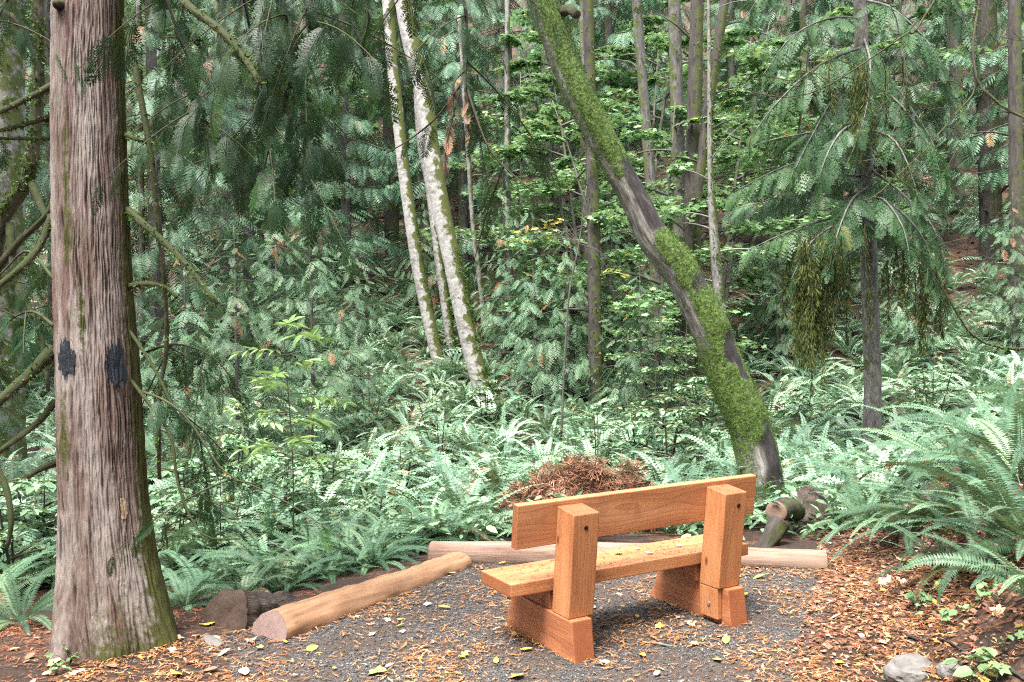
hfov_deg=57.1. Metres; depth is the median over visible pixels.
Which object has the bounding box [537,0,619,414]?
cedar snag
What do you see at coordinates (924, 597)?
seedling
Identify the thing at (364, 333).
sword fern
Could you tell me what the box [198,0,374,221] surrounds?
cedar tree
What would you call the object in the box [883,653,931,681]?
rock
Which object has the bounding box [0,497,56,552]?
sword fern
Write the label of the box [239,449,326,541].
leafy shrub
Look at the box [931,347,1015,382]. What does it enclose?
sword fern
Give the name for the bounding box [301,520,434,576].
sword fern
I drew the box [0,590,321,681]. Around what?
cedar litter
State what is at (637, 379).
leafy shrub
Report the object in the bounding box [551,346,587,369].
sword fern
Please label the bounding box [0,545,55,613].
sword fern
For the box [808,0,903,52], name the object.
cedar tree
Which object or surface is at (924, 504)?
sword fern
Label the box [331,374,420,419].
sword fern
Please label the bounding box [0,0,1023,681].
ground
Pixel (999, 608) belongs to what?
fallen leaf
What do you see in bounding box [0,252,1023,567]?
fern mass
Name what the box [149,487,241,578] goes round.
leafy shrub
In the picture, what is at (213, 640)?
rock
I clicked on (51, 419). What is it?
sword fern
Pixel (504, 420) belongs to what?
sword fern
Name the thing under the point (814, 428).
sword fern
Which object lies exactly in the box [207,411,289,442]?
sword fern
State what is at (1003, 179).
cedar tree
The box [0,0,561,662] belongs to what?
cedar
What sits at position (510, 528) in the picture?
sword fern
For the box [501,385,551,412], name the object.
sword fern
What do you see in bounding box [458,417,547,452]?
sword fern
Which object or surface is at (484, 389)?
leafy shrub
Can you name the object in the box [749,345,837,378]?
sword fern
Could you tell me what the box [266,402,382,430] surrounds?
sword fern
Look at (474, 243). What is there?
alder stem
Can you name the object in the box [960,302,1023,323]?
sword fern
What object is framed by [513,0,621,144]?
cedar tree
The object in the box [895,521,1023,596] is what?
sword fern
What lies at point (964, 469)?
sword fern
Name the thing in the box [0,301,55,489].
young cedar
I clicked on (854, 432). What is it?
sword fern
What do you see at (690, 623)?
fallen leaf
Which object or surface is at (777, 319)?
young cedar
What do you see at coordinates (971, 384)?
sword fern
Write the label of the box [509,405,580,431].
sword fern
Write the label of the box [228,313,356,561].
ash sapling
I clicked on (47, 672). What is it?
fallen leaf
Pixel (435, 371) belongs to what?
sword fern
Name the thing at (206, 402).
sword fern
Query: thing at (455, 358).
sword fern
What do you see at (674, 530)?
sword fern
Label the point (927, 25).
cedar tree
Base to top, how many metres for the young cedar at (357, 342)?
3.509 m
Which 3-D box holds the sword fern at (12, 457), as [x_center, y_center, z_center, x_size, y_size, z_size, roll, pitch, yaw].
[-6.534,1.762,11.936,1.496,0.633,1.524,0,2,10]
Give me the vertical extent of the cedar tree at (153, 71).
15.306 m
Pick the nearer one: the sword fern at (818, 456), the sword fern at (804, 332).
the sword fern at (818, 456)
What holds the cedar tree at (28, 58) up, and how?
on the ground at (20, 670)
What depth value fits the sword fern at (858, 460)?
11.45 m
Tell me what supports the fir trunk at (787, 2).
on the ground at (20, 670)
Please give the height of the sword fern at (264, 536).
0.670 m
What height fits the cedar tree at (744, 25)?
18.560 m
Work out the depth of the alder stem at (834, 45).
27.73 m
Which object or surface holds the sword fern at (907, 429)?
on the ground at (20, 670)
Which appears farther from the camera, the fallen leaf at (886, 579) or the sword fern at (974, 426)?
the sword fern at (974, 426)
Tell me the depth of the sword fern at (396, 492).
10.11 m
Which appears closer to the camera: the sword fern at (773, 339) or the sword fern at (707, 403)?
the sword fern at (707, 403)
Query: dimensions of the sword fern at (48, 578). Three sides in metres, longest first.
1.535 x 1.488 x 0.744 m
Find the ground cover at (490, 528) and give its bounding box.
[0,354,1020,596]
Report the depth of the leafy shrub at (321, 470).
10.30 m
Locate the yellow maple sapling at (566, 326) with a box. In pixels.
[503,186,628,441]
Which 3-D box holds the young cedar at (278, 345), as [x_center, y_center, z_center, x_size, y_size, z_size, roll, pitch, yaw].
[-4.783,-1.115,18.932,3.089,4.700,3.281,-1,1,9]
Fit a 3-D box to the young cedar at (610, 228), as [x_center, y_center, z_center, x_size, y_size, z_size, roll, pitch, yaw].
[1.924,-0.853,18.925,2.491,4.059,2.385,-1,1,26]
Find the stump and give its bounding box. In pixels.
[784,485,838,531]
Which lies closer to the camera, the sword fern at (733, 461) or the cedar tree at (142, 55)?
the sword fern at (733, 461)
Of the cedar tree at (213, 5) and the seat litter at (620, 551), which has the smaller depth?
the seat litter at (620, 551)
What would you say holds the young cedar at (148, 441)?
on the ground at (20, 670)
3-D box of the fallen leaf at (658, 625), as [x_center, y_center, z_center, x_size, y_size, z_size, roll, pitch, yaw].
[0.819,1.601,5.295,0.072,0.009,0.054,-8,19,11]
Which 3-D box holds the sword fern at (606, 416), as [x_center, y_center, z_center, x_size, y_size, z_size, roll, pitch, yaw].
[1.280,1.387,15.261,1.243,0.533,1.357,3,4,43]
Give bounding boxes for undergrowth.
[25,107,1023,394]
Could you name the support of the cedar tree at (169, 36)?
on the ground at (20, 670)
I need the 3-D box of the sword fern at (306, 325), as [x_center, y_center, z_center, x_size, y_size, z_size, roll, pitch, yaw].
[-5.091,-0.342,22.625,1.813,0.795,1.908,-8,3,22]
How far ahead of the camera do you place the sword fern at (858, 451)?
11.89 m
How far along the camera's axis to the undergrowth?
27.23 m
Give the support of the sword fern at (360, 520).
on the ground at (20, 670)
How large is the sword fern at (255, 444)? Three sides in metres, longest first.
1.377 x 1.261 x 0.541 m
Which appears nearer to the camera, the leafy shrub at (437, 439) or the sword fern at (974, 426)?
the sword fern at (974, 426)
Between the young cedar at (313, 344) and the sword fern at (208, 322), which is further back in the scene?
the sword fern at (208, 322)
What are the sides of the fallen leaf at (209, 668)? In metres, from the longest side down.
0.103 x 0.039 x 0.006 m
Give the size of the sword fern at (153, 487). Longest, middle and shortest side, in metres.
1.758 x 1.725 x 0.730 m
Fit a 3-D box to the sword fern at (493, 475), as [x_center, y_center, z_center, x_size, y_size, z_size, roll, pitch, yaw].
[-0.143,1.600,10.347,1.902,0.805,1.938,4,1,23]
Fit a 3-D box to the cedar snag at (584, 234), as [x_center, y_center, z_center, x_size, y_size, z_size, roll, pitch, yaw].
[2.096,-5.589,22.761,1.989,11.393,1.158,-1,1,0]
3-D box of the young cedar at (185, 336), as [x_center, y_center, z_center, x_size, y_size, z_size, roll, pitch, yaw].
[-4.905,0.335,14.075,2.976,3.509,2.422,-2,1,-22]
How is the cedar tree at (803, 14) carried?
on the ground at (20, 670)
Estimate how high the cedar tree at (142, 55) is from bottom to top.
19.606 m
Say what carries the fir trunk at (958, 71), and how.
on the ground at (20, 670)
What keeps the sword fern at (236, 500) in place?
on the ground at (20, 670)
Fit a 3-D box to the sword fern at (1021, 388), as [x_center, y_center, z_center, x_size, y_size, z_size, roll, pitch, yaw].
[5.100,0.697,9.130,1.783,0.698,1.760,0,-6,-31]
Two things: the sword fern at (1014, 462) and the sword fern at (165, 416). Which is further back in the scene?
the sword fern at (165, 416)
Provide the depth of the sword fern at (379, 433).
14.44 m
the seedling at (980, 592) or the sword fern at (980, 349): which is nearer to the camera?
the seedling at (980, 592)
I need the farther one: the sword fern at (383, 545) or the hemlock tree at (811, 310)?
the hemlock tree at (811, 310)
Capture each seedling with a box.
[44,644,82,664]
[47,659,71,674]
[904,589,936,610]
[914,582,987,622]
[924,579,945,594]
[942,630,1023,681]
[948,584,1003,617]
[959,640,1007,681]
[1000,623,1023,649]
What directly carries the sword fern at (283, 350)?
on the ground at (20, 670)
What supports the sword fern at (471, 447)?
on the ground at (20, 670)
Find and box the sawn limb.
[765,497,804,521]
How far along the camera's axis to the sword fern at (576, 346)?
21.45 m
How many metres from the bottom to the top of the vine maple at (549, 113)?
6.293 m
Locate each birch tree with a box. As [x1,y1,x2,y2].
[382,0,444,363]
[394,0,497,413]
[412,6,458,357]
[659,0,772,418]
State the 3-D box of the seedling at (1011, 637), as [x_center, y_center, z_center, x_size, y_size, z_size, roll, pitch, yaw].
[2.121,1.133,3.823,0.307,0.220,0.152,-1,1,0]
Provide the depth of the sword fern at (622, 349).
21.18 m
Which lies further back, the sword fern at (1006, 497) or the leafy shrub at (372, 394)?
the leafy shrub at (372, 394)
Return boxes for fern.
[0,441,55,472]
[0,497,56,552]
[0,532,158,588]
[0,534,54,571]
[0,544,55,592]
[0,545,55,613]
[0,561,55,635]
[2,448,54,506]
[2,448,55,477]
[4,480,56,526]
[5,470,56,502]
[25,331,37,342]
[26,392,48,411]
[26,415,55,438]
[26,424,55,448]
[27,418,55,446]
[28,431,55,458]
[31,372,54,395]
[39,385,54,412]
[39,470,193,518]
[144,399,197,428]
[147,427,247,471]
[148,450,200,485]
[148,461,206,505]
[149,476,282,510]
[151,458,297,524]
[151,484,198,548]
[153,365,199,389]
[155,481,339,556]
[158,507,291,592]
[158,518,255,595]
[159,538,284,603]
[162,564,245,611]
[165,413,219,440]
[168,442,320,491]
[170,349,220,366]
[173,383,245,404]
[174,513,317,581]
[176,547,325,606]
[178,313,238,335]
[178,546,312,609]
[179,390,243,413]
[186,424,315,485]
[196,531,360,591]
[206,395,280,423]
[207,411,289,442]
[208,362,263,388]
[213,550,346,593]
[223,523,407,586]
[234,351,293,375]
[236,514,362,567]
[238,476,372,533]
[242,433,282,453]
[244,472,320,502]
[248,370,303,392]
[256,540,386,587]
[262,337,302,358]
[263,416,329,450]
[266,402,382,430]
[268,445,395,485]
[279,380,337,404]
[279,435,336,463]
[283,504,395,574]
[284,308,336,340]
[286,519,434,578]
[288,337,345,361]
[300,352,352,377]
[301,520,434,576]
[312,495,489,575]
[313,440,369,478]
[320,447,420,499]
[325,372,398,395]
[325,432,446,481]
[326,467,457,525]
[330,505,441,550]
[330,506,426,543]
[331,318,392,338]
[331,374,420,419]
[331,406,445,452]
[336,404,402,440]
[354,359,421,381]
[355,451,448,491]
[356,503,464,539]
[365,341,420,366]
[367,320,426,348]
[369,478,499,519]
[371,430,467,469]
[378,378,444,398]
[378,483,504,560]
[379,512,509,558]
[393,437,508,500]
[399,360,467,381]
[401,406,494,458]
[403,491,514,545]
[407,315,456,335]
[407,393,475,432]
[418,453,564,502]
[421,350,465,370]
[422,423,530,458]
[428,382,507,411]
[431,451,560,485]
[442,340,496,356]
[442,356,509,378]
[443,374,493,394]
[444,390,534,429]
[452,444,543,477]
[453,511,511,538]
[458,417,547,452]
[468,403,541,443]
[480,490,647,538]
[484,511,511,535]
[490,355,541,379]
[491,330,525,345]
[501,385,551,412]
[503,437,584,466]
[507,336,562,361]
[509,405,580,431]
[510,447,605,478]
[516,363,588,396]
[533,429,612,456]
[536,433,640,467]
[538,390,624,422]
[548,315,583,338]
[550,335,587,349]
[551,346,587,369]
[552,408,669,450]
[553,409,616,438]
[555,362,623,388]
[580,365,661,411]
[586,422,673,457]
[602,335,648,353]
[604,315,672,337]
[607,393,672,419]
[609,466,669,486]
[610,428,704,473]
[612,436,728,480]
[617,457,765,506]
[623,521,703,534]
[626,408,728,455]
[642,407,713,428]
[643,360,682,384]
[646,374,693,397]
[659,414,723,440]
[660,416,732,468]
[661,433,802,480]
[662,464,730,484]
[669,447,730,481]
[684,386,716,413]
[693,446,810,491]
[709,424,779,443]
[713,412,779,439]
[716,388,817,422]
[716,461,858,512]
[721,416,838,459]
[724,421,856,482]
[731,319,768,340]
[740,328,775,362]
[744,488,845,527]
[745,353,765,373]
[748,326,793,351]
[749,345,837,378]
[752,372,815,400]
[769,394,860,435]
[772,384,862,421]
[772,403,857,446]
[773,425,868,451]
[774,314,845,338]
[775,437,852,474]
[780,367,842,392]
[785,348,843,368]
[786,375,882,412]
[788,439,934,513]
[788,467,899,518]
[789,463,910,538]
[790,437,923,488]
[790,493,887,537]
[794,447,931,483]
[798,407,983,493]
[806,435,907,471]
[813,413,907,449]
[816,490,960,556]
[817,359,902,390]
[825,326,894,357]
[825,464,1002,541]
[826,446,1023,567]
[827,372,906,410]
[827,428,898,462]
[828,448,911,465]
[831,384,920,424]
[832,316,861,333]
[835,415,914,436]
[836,407,903,438]
[838,403,1021,498]
[847,353,926,374]
[859,313,926,342]
[860,521,979,602]
[862,406,1011,480]
[870,477,1023,566]
[875,378,1023,462]
[879,400,1023,487]
[880,306,924,331]
[882,376,963,402]
[884,391,970,423]
[887,409,967,437]
[890,342,953,367]
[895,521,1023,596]
[906,362,969,387]
[907,471,1023,604]
[909,404,1009,439]
[909,522,1023,587]
[926,372,1013,402]
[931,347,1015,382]
[932,309,995,333]
[936,335,1012,361]
[938,377,1021,413]
[949,345,1023,370]
[950,407,1007,426]
[953,378,1023,433]
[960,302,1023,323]
[970,325,1023,348]
[971,358,1023,393]
[974,372,1023,397]
[980,350,1023,378]
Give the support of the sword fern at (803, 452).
on the ground at (20, 670)
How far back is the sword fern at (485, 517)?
8.39 m
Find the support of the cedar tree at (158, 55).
on the ground at (20, 670)
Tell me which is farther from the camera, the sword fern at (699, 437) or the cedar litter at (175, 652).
the sword fern at (699, 437)
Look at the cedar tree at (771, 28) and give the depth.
41.90 m
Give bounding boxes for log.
[203,588,300,630]
[251,552,471,640]
[428,541,828,569]
[755,515,788,546]
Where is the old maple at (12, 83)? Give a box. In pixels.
[0,0,29,467]
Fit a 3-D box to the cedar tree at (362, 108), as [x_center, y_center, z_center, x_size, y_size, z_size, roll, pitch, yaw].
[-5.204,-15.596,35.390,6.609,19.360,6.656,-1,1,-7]
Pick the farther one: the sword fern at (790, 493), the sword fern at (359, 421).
the sword fern at (359, 421)
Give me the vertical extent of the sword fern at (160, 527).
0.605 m
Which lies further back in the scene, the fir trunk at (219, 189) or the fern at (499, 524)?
the fir trunk at (219, 189)
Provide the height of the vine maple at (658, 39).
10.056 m
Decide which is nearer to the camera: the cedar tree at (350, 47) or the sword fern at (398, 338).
the sword fern at (398, 338)
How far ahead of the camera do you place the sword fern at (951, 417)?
7.37 m
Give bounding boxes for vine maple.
[124,0,340,280]
[311,0,556,230]
[399,43,649,319]
[461,31,665,325]
[471,0,681,228]
[493,100,768,404]
[545,0,766,287]
[596,284,719,428]
[621,25,830,324]
[700,0,892,269]
[701,6,922,337]
[711,0,1006,209]
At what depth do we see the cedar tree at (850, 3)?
42.14 m
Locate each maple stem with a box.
[618,0,664,359]
[630,0,721,375]
[655,0,734,389]
[657,0,759,386]
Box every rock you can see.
[201,634,222,647]
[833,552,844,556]
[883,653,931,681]
[936,662,959,679]
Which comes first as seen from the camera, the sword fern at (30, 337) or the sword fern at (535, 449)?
the sword fern at (535, 449)
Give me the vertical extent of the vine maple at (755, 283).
7.286 m
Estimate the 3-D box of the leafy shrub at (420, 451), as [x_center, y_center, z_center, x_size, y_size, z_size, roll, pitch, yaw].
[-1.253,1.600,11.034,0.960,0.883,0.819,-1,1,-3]
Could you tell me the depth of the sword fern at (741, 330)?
22.42 m
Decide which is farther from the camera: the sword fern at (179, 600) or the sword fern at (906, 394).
the sword fern at (906, 394)
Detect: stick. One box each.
[651,640,671,646]
[900,631,972,659]
[1008,667,1023,679]
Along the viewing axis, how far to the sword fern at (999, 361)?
19.66 m
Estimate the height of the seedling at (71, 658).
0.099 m
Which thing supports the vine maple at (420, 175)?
on the ground at (20, 670)
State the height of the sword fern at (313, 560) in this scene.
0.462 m
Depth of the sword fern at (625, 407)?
16.73 m
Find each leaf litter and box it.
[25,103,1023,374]
[782,431,1023,681]
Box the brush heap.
[493,449,688,535]
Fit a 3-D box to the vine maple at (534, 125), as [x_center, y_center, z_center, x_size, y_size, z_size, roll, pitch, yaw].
[1.152,-3.460,22.257,5.277,8.045,4.963,0,1,31]
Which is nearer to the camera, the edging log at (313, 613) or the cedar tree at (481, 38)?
the edging log at (313, 613)
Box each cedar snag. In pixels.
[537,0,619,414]
[579,0,639,337]
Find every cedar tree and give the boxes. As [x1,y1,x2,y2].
[25,0,44,127]
[25,0,175,378]
[25,4,45,179]
[25,58,51,417]
[30,0,284,386]
[124,0,238,172]
[124,7,201,137]
[125,2,210,97]
[128,0,372,346]
[175,0,336,178]
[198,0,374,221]
[252,0,443,293]
[258,5,314,114]
[295,1,337,84]
[320,3,398,120]
[321,1,454,165]
[332,0,479,202]
[349,0,553,276]
[412,0,502,131]
[419,0,499,93]
[435,0,561,175]
[511,0,603,92]
[512,0,685,181]
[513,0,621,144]
[517,0,688,244]
[612,0,741,132]
[612,1,683,99]
[657,0,799,186]
[687,0,785,76]
[703,0,900,276]
[704,0,813,129]
[764,0,912,120]
[796,0,1005,250]
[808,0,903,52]
[809,0,925,116]
[880,0,1023,164]
[907,0,1007,113]
[912,6,1006,90]
[924,0,1023,255]
[969,0,1023,150]
[997,2,1023,115]
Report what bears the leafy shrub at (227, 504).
on the ground at (20, 670)
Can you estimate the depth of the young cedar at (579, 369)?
17.55 m
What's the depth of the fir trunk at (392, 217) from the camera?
26.75 m
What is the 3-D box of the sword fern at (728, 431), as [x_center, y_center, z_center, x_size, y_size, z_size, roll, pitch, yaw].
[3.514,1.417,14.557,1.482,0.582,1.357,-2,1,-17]
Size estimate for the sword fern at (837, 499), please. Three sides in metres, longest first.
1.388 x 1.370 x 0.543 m
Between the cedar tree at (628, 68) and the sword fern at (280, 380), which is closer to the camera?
the sword fern at (280, 380)
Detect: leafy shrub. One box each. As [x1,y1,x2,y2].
[0,475,56,593]
[0,477,56,575]
[147,457,248,531]
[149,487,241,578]
[180,461,285,567]
[194,422,287,512]
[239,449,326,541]
[272,385,350,470]
[288,456,367,515]
[338,493,410,531]
[340,362,408,440]
[380,440,443,501]
[392,385,473,461]
[465,378,512,429]
[564,398,624,465]
[584,409,689,468]
[605,335,712,443]
[617,395,720,480]
[643,374,729,450]
[772,391,836,431]
[881,374,958,421]
[895,342,990,423]
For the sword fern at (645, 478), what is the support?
on the ground at (20, 670)
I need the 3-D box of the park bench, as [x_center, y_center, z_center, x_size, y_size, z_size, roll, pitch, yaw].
[0.642,1.229,5.365,1.630,0.845,0.762,-2,1,-29]
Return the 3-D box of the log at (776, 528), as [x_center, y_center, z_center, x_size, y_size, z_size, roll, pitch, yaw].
[1.969,1.511,7.200,0.325,0.356,0.164,-2,1,-21]
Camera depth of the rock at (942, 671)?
3.94 m
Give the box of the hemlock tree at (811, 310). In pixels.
[721,0,980,459]
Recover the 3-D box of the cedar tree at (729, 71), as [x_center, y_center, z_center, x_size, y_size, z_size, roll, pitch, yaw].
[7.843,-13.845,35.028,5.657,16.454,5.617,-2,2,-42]
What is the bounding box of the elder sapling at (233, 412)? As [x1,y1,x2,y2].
[214,398,287,519]
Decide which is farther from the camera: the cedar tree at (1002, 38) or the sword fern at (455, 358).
the cedar tree at (1002, 38)
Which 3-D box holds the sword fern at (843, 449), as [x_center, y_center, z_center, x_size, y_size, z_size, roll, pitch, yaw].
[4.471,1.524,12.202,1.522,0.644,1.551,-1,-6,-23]
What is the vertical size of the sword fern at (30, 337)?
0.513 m
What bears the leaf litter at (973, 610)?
on the ground at (20, 670)
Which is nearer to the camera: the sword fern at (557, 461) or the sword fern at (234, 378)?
the sword fern at (557, 461)
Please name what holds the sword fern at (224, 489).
on the ground at (20, 670)
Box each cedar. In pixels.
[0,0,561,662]
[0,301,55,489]
[47,302,229,484]
[137,245,275,458]
[150,225,325,484]
[196,170,355,388]
[225,183,404,457]
[296,237,426,418]
[378,190,474,311]
[445,162,559,360]
[455,203,587,399]
[495,226,638,414]
[554,198,673,392]
[574,267,705,420]
[608,164,722,326]
[728,217,819,366]
[851,232,986,373]
[954,193,1023,355]
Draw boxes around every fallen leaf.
[25,653,34,658]
[42,669,59,674]
[167,669,181,674]
[201,666,216,670]
[217,648,229,655]
[238,666,248,674]
[305,645,317,650]
[369,665,386,673]
[655,622,663,627]
[685,620,695,624]
[722,633,729,643]
[878,576,890,584]
[986,596,994,604]
[990,604,1005,615]
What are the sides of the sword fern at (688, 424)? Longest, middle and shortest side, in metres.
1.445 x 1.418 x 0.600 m
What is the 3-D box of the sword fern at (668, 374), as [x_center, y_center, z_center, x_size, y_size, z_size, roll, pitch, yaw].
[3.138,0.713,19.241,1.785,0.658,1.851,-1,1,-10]
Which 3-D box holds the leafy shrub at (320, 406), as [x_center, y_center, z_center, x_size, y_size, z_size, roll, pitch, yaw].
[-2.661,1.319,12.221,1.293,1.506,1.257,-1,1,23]
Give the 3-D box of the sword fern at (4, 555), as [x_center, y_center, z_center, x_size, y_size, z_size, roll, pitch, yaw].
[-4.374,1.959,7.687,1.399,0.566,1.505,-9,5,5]
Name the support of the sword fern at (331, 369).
on the ground at (20, 670)
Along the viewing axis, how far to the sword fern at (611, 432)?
14.22 m
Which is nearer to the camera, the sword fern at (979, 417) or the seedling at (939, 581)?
the seedling at (939, 581)
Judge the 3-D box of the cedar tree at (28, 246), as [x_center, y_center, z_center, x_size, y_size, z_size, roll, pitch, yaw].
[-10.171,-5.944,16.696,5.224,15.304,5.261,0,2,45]
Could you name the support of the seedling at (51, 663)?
on the ground at (20, 670)
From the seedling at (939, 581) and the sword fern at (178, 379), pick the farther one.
the sword fern at (178, 379)
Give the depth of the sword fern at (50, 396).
17.64 m
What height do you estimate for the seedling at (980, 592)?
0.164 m
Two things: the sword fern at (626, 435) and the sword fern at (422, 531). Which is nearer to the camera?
the sword fern at (422, 531)
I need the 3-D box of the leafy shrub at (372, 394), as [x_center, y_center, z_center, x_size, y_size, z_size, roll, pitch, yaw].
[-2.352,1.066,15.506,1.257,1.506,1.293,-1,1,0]
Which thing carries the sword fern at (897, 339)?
on the ground at (20, 670)
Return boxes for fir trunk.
[209,0,231,317]
[300,0,325,255]
[383,3,423,278]
[541,1,578,221]
[785,0,800,229]
[948,0,965,215]
[952,0,1007,261]
[963,0,1023,322]
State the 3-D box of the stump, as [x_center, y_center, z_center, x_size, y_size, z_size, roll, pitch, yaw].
[2.530,1.514,8.232,0.670,0.492,0.625,-2,1,-35]
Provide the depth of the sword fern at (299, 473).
10.86 m
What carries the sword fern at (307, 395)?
on the ground at (20, 670)
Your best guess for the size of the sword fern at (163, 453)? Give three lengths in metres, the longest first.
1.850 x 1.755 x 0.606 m
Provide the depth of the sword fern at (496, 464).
11.49 m
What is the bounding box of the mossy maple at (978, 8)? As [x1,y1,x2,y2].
[737,0,1023,371]
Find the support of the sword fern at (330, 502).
on the ground at (20, 670)
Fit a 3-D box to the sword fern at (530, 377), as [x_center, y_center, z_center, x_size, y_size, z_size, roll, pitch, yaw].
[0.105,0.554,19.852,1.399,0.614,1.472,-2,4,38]
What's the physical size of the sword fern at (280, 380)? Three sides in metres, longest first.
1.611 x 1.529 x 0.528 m
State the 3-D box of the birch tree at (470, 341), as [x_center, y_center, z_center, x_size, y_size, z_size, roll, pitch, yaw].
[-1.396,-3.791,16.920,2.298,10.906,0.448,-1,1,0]
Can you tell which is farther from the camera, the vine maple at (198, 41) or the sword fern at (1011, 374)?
the vine maple at (198, 41)
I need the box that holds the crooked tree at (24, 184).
[0,0,50,547]
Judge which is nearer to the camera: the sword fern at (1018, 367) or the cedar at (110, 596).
the cedar at (110, 596)
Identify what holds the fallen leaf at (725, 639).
on the gravel path
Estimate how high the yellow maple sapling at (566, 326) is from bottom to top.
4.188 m
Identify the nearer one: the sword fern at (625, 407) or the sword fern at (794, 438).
the sword fern at (794, 438)
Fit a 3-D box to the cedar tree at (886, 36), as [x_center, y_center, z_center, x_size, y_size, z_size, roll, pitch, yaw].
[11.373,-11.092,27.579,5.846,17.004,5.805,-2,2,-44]
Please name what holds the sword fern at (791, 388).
on the ground at (20, 670)
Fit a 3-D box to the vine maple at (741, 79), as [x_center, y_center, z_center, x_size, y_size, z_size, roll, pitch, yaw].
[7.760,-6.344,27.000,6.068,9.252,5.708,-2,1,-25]
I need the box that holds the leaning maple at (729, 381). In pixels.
[525,0,784,524]
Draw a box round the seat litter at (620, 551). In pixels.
[497,485,728,581]
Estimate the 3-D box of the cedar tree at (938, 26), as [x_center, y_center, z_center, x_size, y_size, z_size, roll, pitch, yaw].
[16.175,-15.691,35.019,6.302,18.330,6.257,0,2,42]
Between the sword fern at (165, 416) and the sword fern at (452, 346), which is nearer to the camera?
the sword fern at (165, 416)
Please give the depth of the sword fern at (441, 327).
22.81 m
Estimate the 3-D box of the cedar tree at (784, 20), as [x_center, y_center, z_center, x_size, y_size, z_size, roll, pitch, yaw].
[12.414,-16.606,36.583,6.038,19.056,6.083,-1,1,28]
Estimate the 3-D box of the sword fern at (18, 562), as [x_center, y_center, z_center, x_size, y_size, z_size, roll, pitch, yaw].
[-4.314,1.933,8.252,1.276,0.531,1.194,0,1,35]
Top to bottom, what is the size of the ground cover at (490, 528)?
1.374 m
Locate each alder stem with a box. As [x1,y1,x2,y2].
[134,0,171,380]
[456,15,523,331]
[477,0,527,333]
[822,0,842,249]
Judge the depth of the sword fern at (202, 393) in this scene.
18.14 m
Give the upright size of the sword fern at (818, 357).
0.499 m
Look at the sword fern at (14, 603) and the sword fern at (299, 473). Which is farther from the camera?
the sword fern at (299, 473)
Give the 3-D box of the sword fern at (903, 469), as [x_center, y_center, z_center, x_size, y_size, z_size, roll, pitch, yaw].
[3.777,1.101,9.000,1.763,0.888,1.930,-2,1,-31]
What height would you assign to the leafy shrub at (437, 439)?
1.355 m
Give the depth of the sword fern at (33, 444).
13.96 m
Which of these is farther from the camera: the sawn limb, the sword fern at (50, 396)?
the sword fern at (50, 396)
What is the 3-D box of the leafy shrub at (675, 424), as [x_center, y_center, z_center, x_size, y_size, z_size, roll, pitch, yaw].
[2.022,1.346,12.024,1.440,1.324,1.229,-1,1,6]
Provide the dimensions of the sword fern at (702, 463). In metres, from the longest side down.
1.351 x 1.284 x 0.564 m
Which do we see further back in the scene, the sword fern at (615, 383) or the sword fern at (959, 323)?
the sword fern at (959, 323)
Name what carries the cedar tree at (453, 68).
on the ground at (20, 670)
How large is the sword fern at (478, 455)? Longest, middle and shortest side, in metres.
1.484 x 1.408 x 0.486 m
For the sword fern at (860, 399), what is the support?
on the ground at (20, 670)
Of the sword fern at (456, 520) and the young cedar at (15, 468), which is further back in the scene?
the young cedar at (15, 468)
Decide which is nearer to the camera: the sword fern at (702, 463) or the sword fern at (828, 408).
the sword fern at (702, 463)
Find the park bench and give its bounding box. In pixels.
[481,474,755,663]
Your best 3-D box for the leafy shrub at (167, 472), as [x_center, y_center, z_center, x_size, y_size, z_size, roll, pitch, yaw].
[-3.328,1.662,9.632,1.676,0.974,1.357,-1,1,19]
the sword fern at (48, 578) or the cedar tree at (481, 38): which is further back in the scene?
the cedar tree at (481, 38)
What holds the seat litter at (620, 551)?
on the park bench
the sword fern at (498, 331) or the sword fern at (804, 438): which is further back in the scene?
the sword fern at (498, 331)
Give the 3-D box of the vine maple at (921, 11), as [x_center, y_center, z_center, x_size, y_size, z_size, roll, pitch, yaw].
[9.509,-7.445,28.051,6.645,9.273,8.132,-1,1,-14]
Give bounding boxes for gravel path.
[197,554,834,681]
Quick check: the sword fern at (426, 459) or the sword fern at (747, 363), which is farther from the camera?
the sword fern at (747, 363)
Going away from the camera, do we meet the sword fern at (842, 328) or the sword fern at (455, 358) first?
the sword fern at (455, 358)
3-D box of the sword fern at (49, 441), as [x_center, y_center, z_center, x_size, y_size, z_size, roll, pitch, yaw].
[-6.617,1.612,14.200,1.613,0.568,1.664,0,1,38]
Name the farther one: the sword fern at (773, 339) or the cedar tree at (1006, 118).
the cedar tree at (1006, 118)
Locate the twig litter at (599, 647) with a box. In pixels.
[50,542,1023,681]
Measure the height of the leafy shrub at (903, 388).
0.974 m
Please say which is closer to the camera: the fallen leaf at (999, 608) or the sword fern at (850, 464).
the fallen leaf at (999, 608)
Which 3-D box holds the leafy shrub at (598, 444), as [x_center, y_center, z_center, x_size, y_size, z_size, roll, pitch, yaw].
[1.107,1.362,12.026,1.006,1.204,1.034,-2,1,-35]
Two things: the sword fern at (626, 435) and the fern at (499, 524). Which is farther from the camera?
the sword fern at (626, 435)
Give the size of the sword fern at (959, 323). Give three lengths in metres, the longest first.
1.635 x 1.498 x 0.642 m
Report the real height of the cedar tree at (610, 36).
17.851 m
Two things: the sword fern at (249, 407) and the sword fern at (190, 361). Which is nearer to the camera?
the sword fern at (249, 407)
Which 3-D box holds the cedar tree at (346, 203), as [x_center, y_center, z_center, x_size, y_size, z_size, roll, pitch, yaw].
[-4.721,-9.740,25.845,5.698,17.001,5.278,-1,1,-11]
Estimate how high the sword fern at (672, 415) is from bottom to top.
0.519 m
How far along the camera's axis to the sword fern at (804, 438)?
13.45 m

